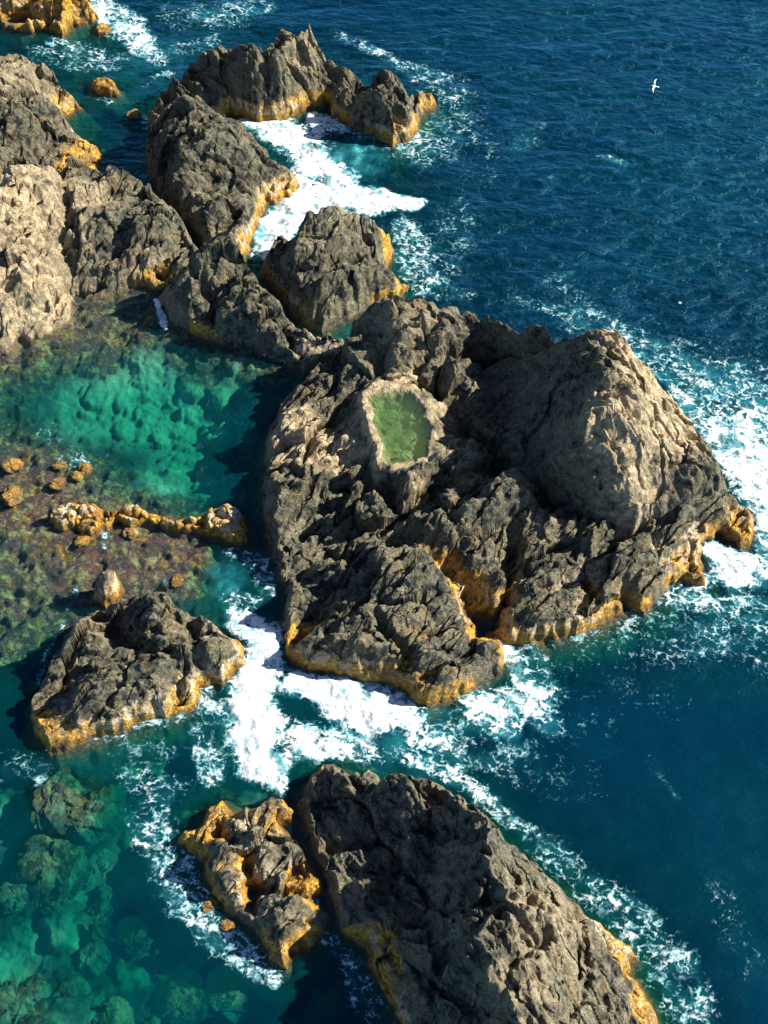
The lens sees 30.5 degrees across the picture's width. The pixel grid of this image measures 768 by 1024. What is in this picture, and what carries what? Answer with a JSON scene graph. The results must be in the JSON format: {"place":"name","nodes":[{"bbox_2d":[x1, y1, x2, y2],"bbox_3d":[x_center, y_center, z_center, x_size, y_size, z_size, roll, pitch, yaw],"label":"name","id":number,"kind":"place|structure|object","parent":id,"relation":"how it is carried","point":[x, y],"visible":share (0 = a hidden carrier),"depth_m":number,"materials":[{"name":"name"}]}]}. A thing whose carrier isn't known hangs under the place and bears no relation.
{"place":"outdoors","nodes":[
{"label":"outdoors","id":0,"kind":"place"},
{"bbox_2d":[0,0,767,1023],"bbox_3d":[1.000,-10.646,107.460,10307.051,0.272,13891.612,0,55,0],"label":"sea","id":1,"kind":"structure","parent":0,"point":[654,220],"depth_m":112.53,"materials":[{"name":"liquid"}]},
{"bbox_2d":[2,458,24,472],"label":"reef stone","id":2,"kind":"object","parent":1,"relation":"in","point":[13,465],"visible":1,"depth_m":102.12,"materials":[{"name":"yellow stone"}]},
{"bbox_2d":[0,0,103,92],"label":"golden rock","id":3,"kind":"object","parent":1,"relation":"in","point":[61,18],"visible":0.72,"depth_m":131.83,"materials":[{"name":"stone"}]},
{"bbox_2d":[49,477,66,489],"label":"reef stone","id":4,"kind":"object","parent":1,"relation":"in","point":[58,483],"visible":1,"depth_m":101.22,"materials":[{"name":"brown stone"}]},
{"bbox_2d":[51,460,67,470],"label":"reef stone","id":5,"kind":"object","parent":1,"relation":"in","point":[60,465],"visible":1,"depth_m":102.23,"materials":[{"name":"brown stone"}]},
{"bbox_2d":[71,471,83,481],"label":"reef stone","id":6,"kind":"object","parent":1,"relation":"in","point":[76,476],"visible":1,"depth_m":101.62,"materials":[{"name":"brown stone"}]},
{"bbox_2d":[126,108,141,118],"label":"reef stone","id":7,"kind":"object","parent":1,"relation":"in","point":[135,113],"visible":1,"depth_m":124.34,"materials":[{"name":"brown stone"}]},
{"bbox_2d":[200,897,217,912],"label":"reef stone","id":8,"kind":"object","parent":1,"relation":"in","point":[210,904],"visible":1,"depth_m":83.47,"materials":[{"name":"brown stone"}]},
{"bbox_2d":[134,94,299,270],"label":"rock shoulder","id":9,"kind":"object","parent":1,"relation":"in","point":[207,170],"visible":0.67,"depth_m":115.50},
{"bbox_2d":[220,918,234,932],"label":"reef stone","id":10,"kind":"object","parent":1,"relation":"in","point":[226,925],"visible":1,"depth_m":82.71,"materials":[{"name":"brown stone"}]},
{"bbox_2d":[158,230,343,383],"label":"shore block","id":11,"kind":"structure","parent":1,"relation":"in","point":[214,294],"depth_m":108.24,"materials":[{"name":"grey stone"}]},
{"bbox_2d":[15,0,767,1023],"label":"foam","id":12,"kind":"object","parent":1,"relation":"on","point":[253,734],"visible":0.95,"depth_m":93.21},
{"bbox_2d":[400,283,408,293],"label":"reef stone","id":13,"kind":"object","parent":1,"relation":"on","point":[404,287],"visible":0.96,"depth_m":111.90,"materials":[{"name":"stone"}]},
{"bbox_2d":[241,294,767,766],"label":"rock island","id":14,"kind":"object","parent":1,"relation":"in","point":[438,500],"visible":0.97,"depth_m":96.14,"materials":[{"name":"grey stone"}]},
{"bbox_2d":[0,0,767,1023],"bbox_3d":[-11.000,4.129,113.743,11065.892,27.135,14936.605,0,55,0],"label":"seabed","id":15,"kind":"structure","parent":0,"point":[92,394],"depth_m":99.14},
{"bbox_2d":[1,485,23,506],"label":"reef stone","id":16,"kind":"object","parent":15,"relation":"on","point":[12,495],"visible":1,"depth_m":100.35,"materials":[{"name":"brown stone"}]},
{"bbox_2d":[0,654,27,681],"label":"submerged boulder","id":17,"kind":"object","parent":15,"relation":"on","point":[11,665],"visible":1,"depth_m":93.85,"materials":[{"name":"teal stone"}]},
{"bbox_2d":[0,882,30,913],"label":"submerged boulder","id":18,"kind":"object","parent":15,"relation":"on","point":[14,897],"visible":1,"depth_m":85.78,"materials":[{"name":"teal stone"}]},
{"bbox_2d":[0,980,35,1023],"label":"submerged boulder","id":19,"kind":"object","parent":15,"relation":"on","point":[17,1002],"visible":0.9,"depth_m":81.60,"materials":[{"name":"teal stone"}]},
{"bbox_2d":[15,633,42,660],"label":"submerged boulder","id":20,"kind":"object","parent":15,"relation":"on","point":[35,650],"visible":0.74,"depth_m":94.53,"materials":[{"name":"teal stone"}]},
{"bbox_2d":[21,973,51,1002],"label":"submerged boulder","id":21,"kind":"object","parent":15,"relation":"on","point":[38,985],"visible":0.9,"depth_m":82.41,"materials":[{"name":"teal stone"}]},
{"bbox_2d":[13,831,92,907],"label":"submerged boulder","id":22,"kind":"object","parent":15,"relation":"on","point":[57,868],"visible":0.98,"depth_m":86.37,"materials":[{"name":"green stone"}]},
{"bbox_2d":[26,769,84,837],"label":"submerged boulder","id":23,"kind":"object","parent":15,"relation":"on","point":[54,795],"visible":0.93,"depth_m":88.34,"materials":[{"name":"green stone"}]},
{"bbox_2d":[40,899,75,923],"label":"submerged boulder","id":24,"kind":"object","parent":15,"relation":"on","point":[49,907],"visible":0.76,"depth_m":85.50,"materials":[{"name":"green stone"}]},
{"bbox_2d":[53,972,90,1009],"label":"submerged boulder","id":25,"kind":"object","parent":15,"relation":"on","point":[73,985],"visible":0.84,"depth_m":82.74,"materials":[{"name":"teal stone"}]},
{"bbox_2d":[74,533,93,546],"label":"reef stone","id":26,"kind":"object","parent":15,"relation":"on","point":[83,539],"visible":1,"depth_m":98.40,"materials":[{"name":"brown stone"}]},
{"bbox_2d":[78,462,91,474],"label":"reef stone","id":27,"kind":"object","parent":15,"relation":"on","point":[84,468],"visible":1,"depth_m":102.02,"materials":[{"name":"stone"}]},
{"bbox_2d":[63,784,118,844],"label":"submerged boulder","id":28,"kind":"object","parent":15,"relation":"on","point":[89,818],"visible":0.91,"depth_m":87.86,"materials":[{"name":"green stone"}]},
{"bbox_2d":[76,939,106,977],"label":"submerged boulder","id":29,"kind":"object","parent":15,"relation":"on","point":[90,961],"visible":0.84,"depth_m":84.00,"materials":[{"name":"teal stone"}]},
{"bbox_2d":[88,915,106,939],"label":"submerged boulder","id":30,"kind":"object","parent":15,"relation":"on","point":[96,931],"visible":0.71,"depth_m":84.50,"materials":[{"name":"teal stone"}]},
{"bbox_2d":[0,54,197,360],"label":"shore rock","id":31,"kind":"object","parent":15,"relation":"on","point":[75,220],"visible":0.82,"depth_m":111.86,"materials":[{"name":"grey stone"}]},
{"bbox_2d":[92,570,125,610],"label":"rock pinnacle","id":32,"kind":"object","parent":15,"relation":"on","point":[109,589],"visible":0.27,"depth_m":95.02,"materials":[{"name":"beige stone"}]},
{"bbox_2d":[85,24,134,87],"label":"wave washed rock","id":33,"kind":"object","parent":15,"relation":"on","point":[103,33],"visible":0.48,"depth_m":132.01,"materials":[{"name":"teal stone"}]},
{"bbox_2d":[79,77,147,149],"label":"golden islet","id":34,"kind":"object","parent":15,"relation":"on","point":[103,87],"visible":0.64,"depth_m":126.82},
{"bbox_2d":[93,993,134,1023],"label":"submerged boulder","id":35,"kind":"object","parent":15,"relation":"on","point":[113,1009],"visible":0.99,"depth_m":81.85,"materials":[{"name":"teal stone"}]},
{"bbox_2d":[122,527,138,539],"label":"reef stone","id":36,"kind":"object","parent":15,"relation":"on","point":[131,533],"visible":1,"depth_m":98.70,"materials":[{"name":"brown stone"}]},
{"bbox_2d":[123,930,146,943],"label":"submerged boulder","id":37,"kind":"object","parent":15,"relation":"on","point":[133,937],"visible":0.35,"depth_m":84.78,"materials":[{"name":"teal stone"}]},
{"bbox_2d":[11,592,270,787],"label":"rock islet","id":38,"kind":"object","parent":15,"relation":"on","point":[120,668],"visible":0.8,"depth_m":90.79,"materials":[{"name":"grey stone"}]},
{"bbox_2d":[46,502,259,571],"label":"reef ledge","id":39,"kind":"object","parent":15,"relation":"on","point":[225,527],"visible":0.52,"depth_m":98.98,"materials":[{"name":"brown stone"}]},
{"bbox_2d":[171,573,184,586],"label":"reef stone","id":40,"kind":"object","parent":15,"relation":"on","point":[177,579],"visible":1,"depth_m":96.62,"materials":[{"name":"brown stone"}]},
{"bbox_2d":[160,980,209,1023],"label":"submerged boulder","id":41,"kind":"object","parent":15,"relation":"on","point":[183,999],"visible":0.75,"depth_m":82.20,"materials":[{"name":"teal stone"}]},
{"bbox_2d":[208,977,248,1008],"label":"submerged boulder","id":42,"kind":"object","parent":15,"relation":"on","point":[223,994],"visible":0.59,"depth_m":82.73,"materials":[{"name":"teal stone"}]},
{"bbox_2d":[150,794,334,1001],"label":"weedy rock","id":43,"kind":"object","parent":15,"relation":"on","point":[256,873],"visible":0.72,"depth_m":83.95,"materials":[{"name":"grey stone"}]},
{"bbox_2d":[127,24,448,187],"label":"rock ridge","id":44,"kind":"object","parent":15,"relation":"on","point":[286,75],"visible":0.67,"depth_m":123.14,"materials":[{"name":"grey stone"}]},
{"bbox_2d":[256,205,422,341],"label":"rock stack","id":45,"kind":"object","parent":15,"relation":"on","point":[324,271],"visible":0.67,"depth_m":109.63,"materials":[{"name":"grey stone"}]},
{"bbox_2d":[286,762,677,1023],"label":"whaleback rock","id":46,"kind":"object","parent":15,"relation":"on","point":[441,904],"visible":0.94,"depth_m":80.39,"materials":[{"name":"grey stone"}]}
]}

